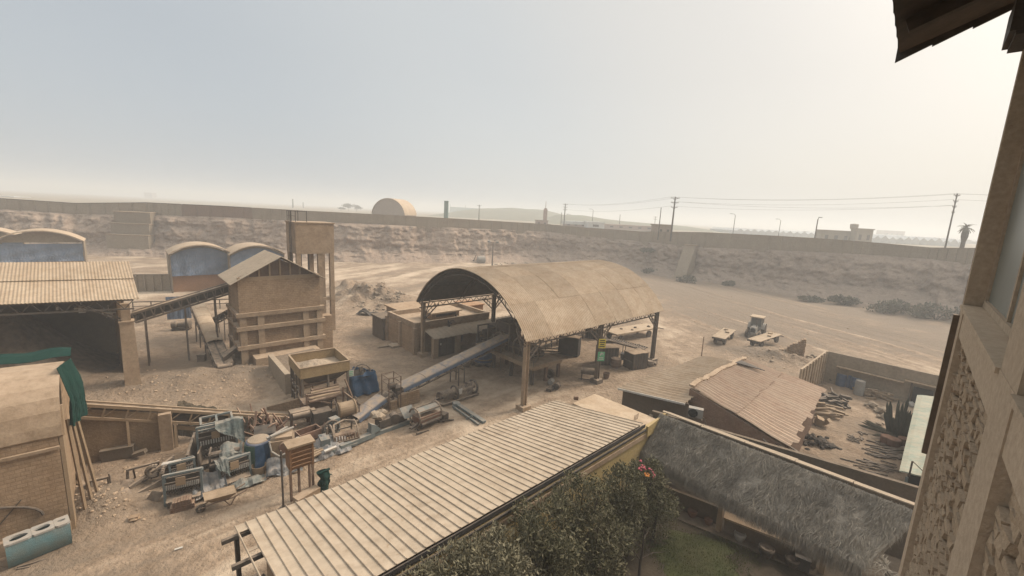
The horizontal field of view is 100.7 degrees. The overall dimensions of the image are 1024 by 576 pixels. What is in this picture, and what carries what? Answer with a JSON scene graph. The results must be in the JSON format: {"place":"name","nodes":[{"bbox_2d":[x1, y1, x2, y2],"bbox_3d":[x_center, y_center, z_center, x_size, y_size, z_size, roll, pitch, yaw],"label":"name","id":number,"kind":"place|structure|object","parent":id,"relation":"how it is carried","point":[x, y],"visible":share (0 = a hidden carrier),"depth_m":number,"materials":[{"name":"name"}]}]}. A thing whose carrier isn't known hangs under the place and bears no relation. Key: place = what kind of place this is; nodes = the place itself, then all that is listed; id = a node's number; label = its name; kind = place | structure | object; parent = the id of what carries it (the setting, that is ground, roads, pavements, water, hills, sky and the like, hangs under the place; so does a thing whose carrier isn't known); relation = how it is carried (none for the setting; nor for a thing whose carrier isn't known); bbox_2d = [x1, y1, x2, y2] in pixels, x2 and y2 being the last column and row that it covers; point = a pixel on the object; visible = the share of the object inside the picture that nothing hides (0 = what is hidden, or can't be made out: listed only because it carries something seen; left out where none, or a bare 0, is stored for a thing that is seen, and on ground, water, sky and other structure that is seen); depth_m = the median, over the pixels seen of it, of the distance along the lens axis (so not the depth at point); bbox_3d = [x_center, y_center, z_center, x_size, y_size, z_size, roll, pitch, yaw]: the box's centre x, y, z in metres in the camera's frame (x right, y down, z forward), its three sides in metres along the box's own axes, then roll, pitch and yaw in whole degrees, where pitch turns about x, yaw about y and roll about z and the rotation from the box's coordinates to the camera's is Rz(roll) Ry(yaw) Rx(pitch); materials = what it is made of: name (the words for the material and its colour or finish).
{"place":"outdoors","nodes":[
{"label":"outdoors","id":0,"kind":"place"},
{"bbox_2d":[0,255,950,575],"bbox_3d":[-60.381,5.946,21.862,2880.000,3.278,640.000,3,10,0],"label":"ground","id":1,"kind":"structure","parent":0,"point":[106,547],"depth_m":34.94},
{"bbox_2d":[3,514,71,569],"bbox_3d":[-18.254,9.903,16.406,0.898,1.135,1.712,10,12,36],"label":"trough","id":2,"kind":"object","parent":1,"relation":"on","point":[23,546],"visible":1,"depth_m":16.27,"materials":[{"name":"teal paint"}]},
{"bbox_2d":[0,361,79,557],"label":"vaulted kiln","id":3,"kind":"object","parent":1,"relation":"on","point":[38,482],"visible":0.95,"depth_m":16.77,"materials":[{"name":"brick"}]},
{"bbox_2d":[0,347,87,426],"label":"shade net","id":4,"kind":"object","parent":3,"relation":"on","point":[70,375],"visible":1,"depth_m":18.57,"materials":[{"name":"fabric"}]},
{"bbox_2d":[0,228,87,261],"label":"shed","id":5,"kind":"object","parent":1,"relation":"on","point":[43,252],"visible":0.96,"depth_m":66.19,"materials":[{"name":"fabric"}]},
{"bbox_2d":[0,309,119,377],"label":"clay heap","id":6,"kind":"object","parent":1,"relation":"on","point":[23,333],"visible":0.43,"depth_m":32.25,"materials":[{"name":"soil"}]},
{"bbox_2d":[0,261,140,385],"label":"open shed","id":7,"kind":"structure","parent":1,"relation":"on","point":[52,294],"depth_m":30.25,"materials":[{"name":"metal"}]},
{"bbox_2d":[65,419,98,509],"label":"leaning poles","id":8,"kind":"object","parent":1,"relation":"on","point":[81,458],"visible":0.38,"depth_m":18.40,"materials":[{"name":"wood"}]},
{"bbox_2d":[99,443,147,462],"bbox_3d":[-20.817,8.798,22.823,2.026,0.665,0.874,-1,11,-21],"label":"stone block","id":9,"kind":"object","parent":1,"relation":"on","point":[126,451],"depth_m":22.59,"materials":[{"name":"brown paint"}]},
{"bbox_2d":[75,408,174,464],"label":"retaining wall","id":10,"kind":"structure","parent":1,"relation":"on","point":[150,437],"depth_m":22.81,"materials":[{"name":"concrete"}]},
{"bbox_2d":[105,211,157,249],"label":"buttress","id":11,"kind":"structure","parent":1,"relation":"on","point":[132,229],"depth_m":100.58,"materials":[{"name":"concrete"}]},
{"bbox_2d":[120,455,173,493],"bbox_3d":[-17.613,9.228,20.424,2.079,1.263,2.516,-4,12,-34],"label":"scrap steel","id":12,"kind":"object","parent":1,"relation":"on","point":[130,483],"visible":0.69,"depth_m":20.41,"materials":[{"name":"metal"}]},
{"bbox_2d":[133,274,170,291],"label":"yard wall","id":13,"kind":"structure","parent":1,"relation":"on","point":[151,282],"depth_m":62.84,"materials":[{"name":"concrete"}]},
{"bbox_2d":[131,283,228,365],"bbox_3d":[-28.181,2.995,37.119,7.823,6.848,1.248,-5,13,-38],"label":"belt conveyor","id":14,"kind":"object","parent":1,"relation":"on","point":[171,305],"visible":0.81,"depth_m":36.35,"materials":[{"name":"metal"}]},
{"bbox_2d":[168,456,195,476],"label":"comb machine","id":15,"kind":"object","parent":1,"relation":"on","point":[186,463],"visible":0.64,"depth_m":20.86,"materials":[{"name":"grey paint"}]},
{"bbox_2d":[170,494,194,513],"bbox_3d":[-15.068,9.855,19.405,0.885,0.500,0.458,-3,12,-32],"label":"brick stack","id":16,"kind":"object","parent":1,"relation":"on","point":[182,503],"visible":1,"depth_m":19.30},
{"bbox_2d":[162,466,203,508],"bbox_3d":[-15.400,9.232,19.926,1.486,1.654,1.130,-3,11,-31],"label":"comb machine","id":17,"kind":"object","parent":1,"relation":"on","point":[178,486],"visible":0.91,"depth_m":19.69,"materials":[{"name":"grey paint"}]},
{"bbox_2d":[81,400,289,446],"bbox_3d":[-17.659,7.770,25.564,12.100,4.717,1.020,-5,13,-38],"label":"belt conveyor","id":18,"kind":"object","parent":1,"relation":"on","point":[183,415],"visible":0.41,"depth_m":23.98,"materials":[{"name":"metal"}]},
{"bbox_2d":[186,432,206,466],"bbox_3d":[-16.711,8.704,22.508,0.614,1.500,1.690,-1,11,-23],"label":"curved plate","id":19,"kind":"object","parent":1,"relation":"on","point":[192,449],"visible":0.57,"depth_m":22.36,"materials":[{"name":"metal"}]},
{"bbox_2d":[165,241,228,292],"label":"shed","id":20,"kind":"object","parent":1,"relation":"on","point":[197,266],"visible":0.95,"depth_m":64.33,"materials":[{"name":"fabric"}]},
{"bbox_2d":[192,470,226,501],"bbox_3d":[-14.539,9.463,20.402,1.366,1.143,1.011,-6,13,-42],"label":"loose tarp","id":21,"kind":"object","parent":1,"relation":"on","point":[212,481],"visible":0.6,"depth_m":20.57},
{"bbox_2d":[190,301,233,368],"bbox_3d":[-28.136,4.166,39.471,1.242,3.723,13.225,-6,14,-43],"label":"belt conveyor","id":22,"kind":"object","parent":1,"relation":"on","point":[205,325],"visible":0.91,"depth_m":38.34,"materials":[{"name":"metal"}]},
{"bbox_2d":[177,400,258,436],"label":"earth bank","id":23,"kind":"structure","parent":1,"relation":"on","point":[188,433],"depth_m":25.85,"materials":[{"name":"soil"}]},
{"bbox_2d":[195,416,244,468],"bbox_3d":[-15.750,8.265,22.970,2.110,2.505,1.162,-4,12,-36],"label":"comb machine","id":24,"kind":"object","parent":1,"relation":"on","point":[231,429],"visible":0.67,"depth_m":22.68,"materials":[{"name":"grey paint"}]},
{"bbox_2d":[195,483,247,512],"bbox_3d":[-13.503,9.780,19.742,2.006,0.732,0.760,-6,13,-41],"label":"wheelbarrow","id":25,"kind":"object","parent":1,"relation":"on","point":[221,494],"visible":1,"depth_m":19.57,"materials":[{"name":"metal"}]},
{"bbox_2d":[208,441,242,471],"bbox_3d":[-14.823,8.940,22.029,1.451,1.401,1.442,-3,11,-30],"label":"covered machine","id":26,"kind":"object","parent":1,"relation":"on","point":[228,449],"visible":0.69,"depth_m":21.76,"materials":[{"name":"fabric"}]},
{"bbox_2d":[212,452,251,485],"bbox_3d":[-14.057,9.078,21.351,1.158,1.660,1.532,12,13,42],"label":"comb machine","id":27,"kind":"object","parent":1,"relation":"on","point":[235,469],"visible":0.95,"depth_m":21.16,"materials":[{"name":"grey paint"}]},
{"bbox_2d":[227,474,266,488],"bbox_3d":[-13.333,9.668,21.204,1.749,0.321,0.875,-6,13,-43],"label":"ground tarp","id":28,"kind":"object","parent":1,"relation":"on","point":[251,480],"visible":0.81,"depth_m":21.15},
{"bbox_2d":[223,242,284,268],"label":"shed","id":29,"kind":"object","parent":1,"relation":"on","point":[241,252],"visible":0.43,"depth_m":67.46,"materials":[{"name":"metal"}]},
{"bbox_2d":[244,434,270,469],"bbox_3d":[-13.462,8.760,22.630,1.445,1.620,1.337,6,10,19],"label":"plastic drum","id":30,"kind":"object","parent":1,"relation":"on","point":[257,447],"visible":0.56,"depth_m":22.23,"materials":[{"name":"plastic"}]},
{"bbox_2d":[237,403,295,435],"bbox_3d":[-15.042,8.132,25.814,4.067,1.793,2.321,10,12,34],"label":"scrap heap","id":31,"kind":"object","parent":1,"relation":"on","point":[271,428],"visible":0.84,"depth_m":25.60,"materials":[{"name":"grey metal"}]},
{"bbox_2d":[217,250,332,365],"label":"block tower","id":32,"kind":"structure","parent":1,"relation":"on","point":[274,307],"depth_m":37.25,"materials":[{"name":"brick"}]},
{"bbox_2d":[267,398,299,410],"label":"wedge wall","id":33,"kind":"structure","parent":1,"relation":"on","point":[288,405],"depth_m":28.84,"materials":[{"name":"brick"}]},
{"bbox_2d":[266,426,302,477],"bbox_3d":[-12.060,8.662,22.561,1.730,2.058,1.580,-2,11,-24],"label":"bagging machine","id":34,"kind":"object","parent":1,"relation":"on","point":[277,440],"visible":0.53,"depth_m":22.25,"materials":[{"name":"metal"}]},
{"bbox_2d":[268,348,324,394],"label":"ramp","id":35,"kind":"structure","parent":1,"relation":"on","point":[279,367],"depth_m":32.75,"materials":[{"name":"concrete"}]},
{"bbox_2d":[283,434,314,501],"bbox_3d":[-10.247,8.758,20.535,1.222,2.917,0.800,-6,13,-42],"label":"slatted cabinet","id":36,"kind":"object","parent":1,"relation":"on","point":[299,452],"visible":0.91,"depth_m":20.21,"materials":[{"name":"wood"}]},
{"bbox_2d":[288,406,315,429],"bbox_3d":[-13.350,8.333,27.119,1.495,1.200,0.810,-5,13,-38],"label":"roller case","id":37,"kind":"object","parent":1,"relation":"on","point":[300,413],"visible":0.85,"depth_m":26.87,"materials":[{"name":"metal"}]},
{"bbox_2d":[294,423,324,438],"bbox_3d":[-12.002,8.732,25.047,1.573,1.050,2.006,11,13,40],"label":"red trough","id":38,"kind":"object","parent":1,"relation":"on","point":[314,430],"visible":0.3,"depth_m":25.42,"materials":[{"name":"brown paint"}]},
{"bbox_2d":[285,210,335,329],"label":"water tank","id":39,"kind":"object","parent":1,"relation":"on","point":[310,239],"visible":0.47,"depth_m":46.04,"materials":[{"name":"concrete"}]},
{"bbox_2d":[288,347,349,400],"bbox_3d":[-13.868,6.699,30.572,3.328,3.575,3.371,-5,13,-39],"label":"box feeder","id":40,"kind":"object","parent":1,"relation":"on","point":[314,366],"visible":0.98,"depth_m":29.83,"materials":[{"name":"metal"}]},
{"bbox_2d":[316,468,331,492],"bbox_3d":[-9.317,9.582,20.981,0.648,1.245,0.587,3,10,0],"label":"rag bundle","id":41,"kind":"object","parent":1,"relation":"on","point":[324,480],"visible":0.94,"depth_m":20.80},
{"bbox_2d":[297,378,360,425],"bbox_3d":[-12.186,7.566,28.632,3.420,2.332,3.400,-5,13,-39],"label":"clay feeder","id":42,"kind":"object","parent":1,"relation":"on","point":[319,399],"visible":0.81,"depth_m":28.11,"materials":[{"name":"metal"}]},
{"bbox_2d":[314,434,351,461],"bbox_3d":[-10.631,9.005,24.102,2.775,0.941,1.319,-5,13,-39],"label":"plank pile","id":43,"kind":"object","parent":1,"relation":"on","point":[323,452],"visible":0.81,"depth_m":24.04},
{"bbox_2d":[318,419,359,451],"bbox_3d":[-10.329,8.678,25.196,2.185,1.300,2.126,-4,12,-35],"label":"loop machine","id":44,"kind":"object","parent":1,"relation":"on","point":[325,440],"visible":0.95,"depth_m":25.10,"materials":[{"name":"metal"}]},
{"bbox_2d":[340,422,381,448],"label":"long beam","id":45,"kind":"structure","parent":1,"relation":"on","point":[373,429],"depth_m":25.84,"materials":[{"name":"grey paint"}]},
{"bbox_2d":[349,364,378,396],"bbox_3d":[-11.570,6.913,32.405,2.177,2.051,2.085,9,12,33],"label":"wrapped machine","id":46,"kind":"object","parent":1,"relation":"on","point":[362,380],"visible":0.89,"depth_m":32.03,"materials":[{"name":"plastic"}]},
{"bbox_2d":[346,390,393,423],"bbox_3d":[-9.717,8.248,29.258,1.129,1.337,3.381,9,12,31],"label":"belt conveyor","id":47,"kind":"object","parent":1,"relation":"on","point":[378,401],"visible":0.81,"depth_m":28.97,"materials":[{"name":"metal"}]},
{"bbox_2d":[336,282,412,314],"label":"rubble","id":48,"kind":"object","parent":1,"relation":"on","point":[377,293],"visible":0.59,"depth_m":61.87,"materials":[{"name":"stone"}]},
{"bbox_2d":[367,409,409,436],"bbox_3d":[-8.073,8.375,27.471,1.273,1.316,2.576,12,13,43],"label":"engine block","id":49,"kind":"object","parent":1,"relation":"on","point":[381,418],"depth_m":27.10,"materials":[{"name":"grey paint"}]},
{"bbox_2d":[381,371,401,411],"bbox_3d":[-8.489,7.302,30.208,1.179,2.452,1.159,-6,13,-42],"label":"guard cage","id":50,"kind":"object","parent":1,"relation":"on","point":[394,387],"visible":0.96,"depth_m":30.06,"materials":[{"name":"metal"}]},
{"bbox_2d":[389,389,419,409],"bbox_3d":[-7.751,8.039,30.656,2.328,1.123,0.360,-6,13,-41],"label":"board fence","id":51,"kind":"object","parent":1,"relation":"on","point":[410,397],"visible":0.89,"depth_m":30.63,"materials":[{"name":"wood"}]},
{"bbox_2d":[399,400,453,434],"bbox_3d":[-5.668,8.381,28.277,1.822,1.485,3.220,12,13,42],"label":"drum screen","id":52,"kind":"object","parent":1,"relation":"on","point":[426,414],"visible":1,"depth_m":27.79,"materials":[{"name":"metal"}]},
{"bbox_2d":[221,394,667,575],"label":"ribbed roof building","id":53,"kind":"structure","parent":1,"relation":"on","point":[395,519],"depth_m":15.91,"materials":[{"name":"yellow paint"}]},
{"bbox_2d":[370,299,520,358],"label":"pump house","id":54,"kind":"structure","parent":1,"relation":"on","point":[399,323],"depth_m":44.35,"materials":[{"name":"concrete"}]},
{"bbox_2d":[387,333,507,397],"bbox_3d":[-4.360,6.352,35.102,1.186,3.334,12.907,11,13,40],"label":"belt conveyor","id":55,"kind":"object","parent":1,"relation":"on","point":[417,380],"visible":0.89,"depth_m":34.17,"materials":[{"name":"metal"}]},
{"bbox_2d":[434,379,478,406],"bbox_3d":[-4.169,7.802,32.162,3.393,1.187,1.247,-6,14,-43],"label":"rake machine","id":56,"kind":"object","parent":1,"relation":"on","point":[468,386],"visible":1,"depth_m":31.86,"materials":[{"name":"metal"}]},
{"bbox_2d":[452,401,485,424],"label":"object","id":57,"kind":"object","parent":1,"relation":"on","point":[457,405],"visible":1,"depth_m":29.55,"materials":[{"name":"grey paint"}]},
{"bbox_2d":[477,322,503,342],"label":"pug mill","id":58,"kind":"object","parent":1,"relation":"on","point":[488,331],"visible":0.3,"depth_m":42.57,"materials":[{"name":"metal"}]},
{"bbox_2d":[74,280,908,564],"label":"stones","id":59,"kind":"object","parent":1,"relation":"on","point":[116,492],"visible":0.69,"depth_m":25.19,"materials":[{"name":"stone"}]},
{"bbox_2d":[476,342,561,385],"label":"work platform","id":60,"kind":"structure","parent":1,"relation":"on","point":[546,361],"depth_m":37.04,"materials":[{"name":"wood"}]},
{"bbox_2d":[494,317,543,362],"bbox_3d":[0.945,4.731,38.305,2.009,2.928,5.905,-6,13,-42],"label":"extruder","id":61,"kind":"object","parent":60,"relation":"on","point":[507,326],"visible":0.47,"depth_m":38.52,"materials":[{"name":"metal"}]},
{"bbox_2d":[416,260,663,411],"bbox_3d":[2.973,2.426,41.437,19.157,9.660,15.157,-6,13,-42],"label":"arched canopy","id":62,"kind":"object","parent":1,"relation":"on","point":[545,300],"visible":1,"depth_m":36.65,"materials":[{"name":"metal"}]},
{"bbox_2d":[558,334,581,356],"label":"control cabinet","id":63,"kind":"object","parent":1,"relation":"on","point":[569,346],"visible":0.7,"depth_m":43.55,"materials":[{"name":"metal"}]},
{"bbox_2d":[595,344,618,364],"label":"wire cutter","id":64,"kind":"object","parent":1,"relation":"on","point":[610,350],"visible":0.68,"depth_m":41.27,"materials":[{"name":"metal"}]},
{"bbox_2d":[605,323,662,339],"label":"flat trailer","id":65,"kind":"object","parent":1,"relation":"on","point":[617,331],"visible":0.89,"depth_m":51.05,"materials":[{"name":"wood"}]},
{"bbox_2d":[623,348,648,370],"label":"timber crate","id":66,"kind":"object","parent":1,"relation":"on","point":[635,359],"visible":1,"depth_m":40.50,"materials":[{"name":"wood"}]},
{"bbox_2d":[673,244,698,277],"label":"buttress","id":67,"kind":"structure","parent":1,"relation":"on","point":[686,262],"depth_m":108.87,"materials":[{"name":"concrete"}]},
{"bbox_2d":[618,356,826,450],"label":"sheet roof house","id":68,"kind":"structure","parent":1,"relation":"on","point":[778,405],"depth_m":27.51,"materials":[{"name":"brown paint"}]},
{"bbox_2d":[745,314,766,336],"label":"tractor","id":69,"kind":"object","parent":1,"relation":"on","point":[756,323],"visible":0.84,"depth_m":54.56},
{"bbox_2d":[747,332,783,346],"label":"flat trailer","id":70,"kind":"object","parent":1,"relation":"on","point":[761,339],"visible":0.96,"depth_m":50.07,"materials":[{"name":"wood"}]},
{"bbox_2d":[639,410,918,575],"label":"thatched veranda","id":71,"kind":"object","parent":1,"relation":"on","point":[830,518],"visible":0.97,"depth_m":18.05,"materials":[{"name":"grey plant"}]},
{"bbox_2d":[779,338,805,356],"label":"broken stack","id":72,"kind":"object","parent":1,"relation":"on","point":[798,348],"visible":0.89,"depth_m":47.45,"materials":[{"name":"brick"}]},
{"bbox_2d":[799,351,828,385],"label":"court wall","id":73,"kind":"structure","parent":1,"relation":"on","point":[813,371],"depth_m":37.31,"materials":[{"name":"metal"}]},
{"bbox_2d":[803,432,841,449],"bbox_3d":[20.340,10.119,28.490,2.748,0.626,2.452,3,10,0],"label":"charcoal heap","id":74,"kind":"object","parent":1,"relation":"on","point":[822,441],"visible":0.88,"depth_m":27.88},
{"bbox_2d":[814,402,848,420],"bbox_3d":[24.134,9.389,33.010,3.794,0.897,2.531,3,10,0],"label":"lumber","id":75,"kind":"object","parent":1,"relation":"on","point":[824,410],"visible":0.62,"depth_m":32.22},
{"bbox_2d":[819,387,851,409],"bbox_3d":[26.459,8.967,35.160,2.992,1.113,3.039,0,10,-18],"label":"lumber","id":76,"kind":"object","parent":1,"relation":"on","point":[833,397],"visible":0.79,"depth_m":34.57,"materials":[{"name":"wood"}]},
{"bbox_2d":[826,294,862,304],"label":"shrub","id":77,"kind":"object","parent":1,"relation":"on","point":[845,300],"visible":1,"depth_m":81.33,"materials":[{"name":"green plant"}]},
{"bbox_2d":[840,458,898,475],"bbox_3d":[21.548,10.845,25.346,2.966,0.123,3.393,8,11,27],"label":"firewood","id":78,"kind":"object","parent":1,"relation":"on","point":[882,467],"visible":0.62,"depth_m":25.74,"materials":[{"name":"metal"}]},
{"bbox_2d":[852,387,898,402],"bbox_3d":[31.659,8.943,36.984,2.719,1.047,2.837,3,10,0],"label":"firewood","id":79,"kind":"object","parent":1,"relation":"on","point":[875,394],"visible":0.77,"depth_m":36.32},
{"bbox_2d":[823,351,938,402],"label":"court wall","id":80,"kind":"structure","parent":1,"relation":"on","point":[899,391],"depth_m":36.94,"materials":[{"name":"concrete"}]},
{"bbox_2d":[865,555,897,575],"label":"palm fronds","id":81,"kind":"object","parent":1,"relation":"on","point":[888,572],"visible":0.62,"depth_m":16.23,"materials":[{"name":"grey plant"}]},
{"bbox_2d":[862,440,901,459],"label":"irons","id":82,"kind":"object","parent":1,"relation":"on","point":[883,451],"visible":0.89,"depth_m":27.56,"materials":[{"name":"metal"}]},
{"bbox_2d":[858,397,912,437],"bbox_3d":[26.431,9.014,29.549,3.333,3.122,2.601,12,13,41],"label":"cactus","id":83,"kind":"object","parent":1,"relation":"on","point":[898,425],"visible":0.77,"depth_m":29.51,"materials":[{"name":"plant"}]},
{"bbox_2d":[863,298,914,313],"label":"shrub","id":84,"kind":"object","parent":1,"relation":"on","point":[893,307],"visible":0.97,"depth_m":74.94,"materials":[{"name":"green plant"}]},
{"bbox_2d":[899,395,933,485],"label":"green roof shed","id":85,"kind":"structure","parent":1,"relation":"on","point":[913,461],"depth_m":22.49,"materials":[{"name":"brown paint"}]},
{"bbox_2d":[903,378,935,406],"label":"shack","id":86,"kind":"structure","parent":1,"relation":"on","point":[918,391],"depth_m":35.01,"materials":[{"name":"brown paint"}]},
{"bbox_2d":[905,301,960,319],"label":"shrub","id":87,"kind":"object","parent":1,"relation":"on","point":[924,310],"visible":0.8,"depth_m":71.79,"materials":[{"name":"green plant"}]},
{"bbox_2d":[892,0,1023,575],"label":"building","id":88,"kind":"structure","parent":1,"relation":"on","point":[967,518],"depth_m":3.56,"materials":[{"name":"stone"}]},
{"bbox_2d":[983,143,1023,336],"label":"window pane","id":89,"kind":"structure","parent":88,"relation":"in","point":[1006,281],"depth_m":3.76,"materials":[{"name":"glass"}]},
{"bbox_2d":[0,209,971,321],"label":"cliff","id":90,"kind":"structure","parent":0,"point":[869,279],"depth_m":103.64,"materials":[{"name":"stone"}]},
{"bbox_2d":[0,189,976,247],"bbox_3d":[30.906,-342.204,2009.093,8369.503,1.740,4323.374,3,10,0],"label":"plateau","id":91,"kind":"structure","parent":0,"point":[69,197],"depth_m":487.91,"materials":[{"name":"sand"}]},
{"bbox_2d":[0,198,181,215],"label":"perimeter wall","id":92,"kind":"structure","parent":91,"relation":"on","point":[168,209],"depth_m":101.88,"materials":[{"name":"concrete"}]},
{"bbox_2d":[181,204,252,218],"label":"perimeter wall","id":93,"kind":"structure","parent":91,"relation":"on","point":[214,211],"depth_m":105.89,"materials":[{"name":"concrete"}]},
{"bbox_2d":[371,198,416,215],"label":"barrel hall","id":94,"kind":"structure","parent":91,"relation":"on","point":[390,206],"depth_m":162.85,"materials":[{"name":"metal"}]},
{"bbox_2d":[251,208,545,233],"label":"perimeter wall","id":95,"kind":"structure","parent":91,"relation":"on","point":[428,223],"depth_m":116.23,"materials":[{"name":"concrete"}]},
{"bbox_2d":[604,224,650,230],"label":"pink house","id":96,"kind":"structure","parent":91,"relation":"on","point":[628,227],"depth_m":212.46,"materials":[{"name":"concrete"}]},
{"bbox_2d":[546,224,974,264],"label":"perimeter wall","id":97,"kind":"structure","parent":91,"relation":"on","point":[762,243],"depth_m":99.16,"materials":[{"name":"concrete"}]},
{"bbox_2d":[816,229,850,239],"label":"mill building","id":98,"kind":"structure","parent":91,"relation":"on","point":[834,234],"depth_m":148.05,"materials":[{"name":"concrete"}]},
{"bbox_2d":[849,228,874,241],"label":"mill block","id":99,"kind":"structure","parent":91,"relation":"on","point":[861,234],"depth_m":145.08,"materials":[{"name":"concrete"}]},
{"bbox_2d":[428,208,560,220],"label":"hills","id":100,"kind":"structure","parent":0,"point":[518,214],"depth_m":356.95,"materials":[{"name":"sand"}]},
{"bbox_2d":[0,0,1021,238],"label":"sky","id":101,"kind":"structure","parent":0,"point":[770,105],"materials":[{"name":"grey"}]},
{"bbox_2d":[541,214,718,231],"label":"hills","id":102,"kind":"structure","parent":0,"point":[555,219],"depth_m":288.61,"materials":[{"name":"sand"}]},
{"bbox_2d":[577,509,811,575],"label":"garden soil","id":103,"kind":"structure","parent":0,"point":[769,567],"depth_m":17.71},
{"bbox_2d":[399,520,546,575],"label":"bush","id":104,"kind":"object","parent":103,"relation":"on","point":[463,556],"visible":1,"depth_m":11.88,"materials":[{"name":"green plant"}]},
{"bbox_2d":[505,467,637,575],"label":"bush","id":105,"kind":"object","parent":103,"relation":"on","point":[563,553],"visible":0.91,"depth_m":14.74,"materials":[{"name":"green plant"}]},
{"bbox_2d":[593,454,684,562],"bbox_3d":[5.366,9.136,17.992,4.088,4.719,2.751,-5,13,-38],"label":"bush","id":106,"kind":"object","parent":103,"relation":"on","point":[636,494],"visible":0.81,"depth_m":17.79,"materials":[{"name":"green plant"}]},
{"bbox_2d":[639,526,760,575],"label":"lawn","id":107,"kind":"structure","parent":0,"point":[700,561],"depth_m":17.94,"materials":[{"name":"plant"}]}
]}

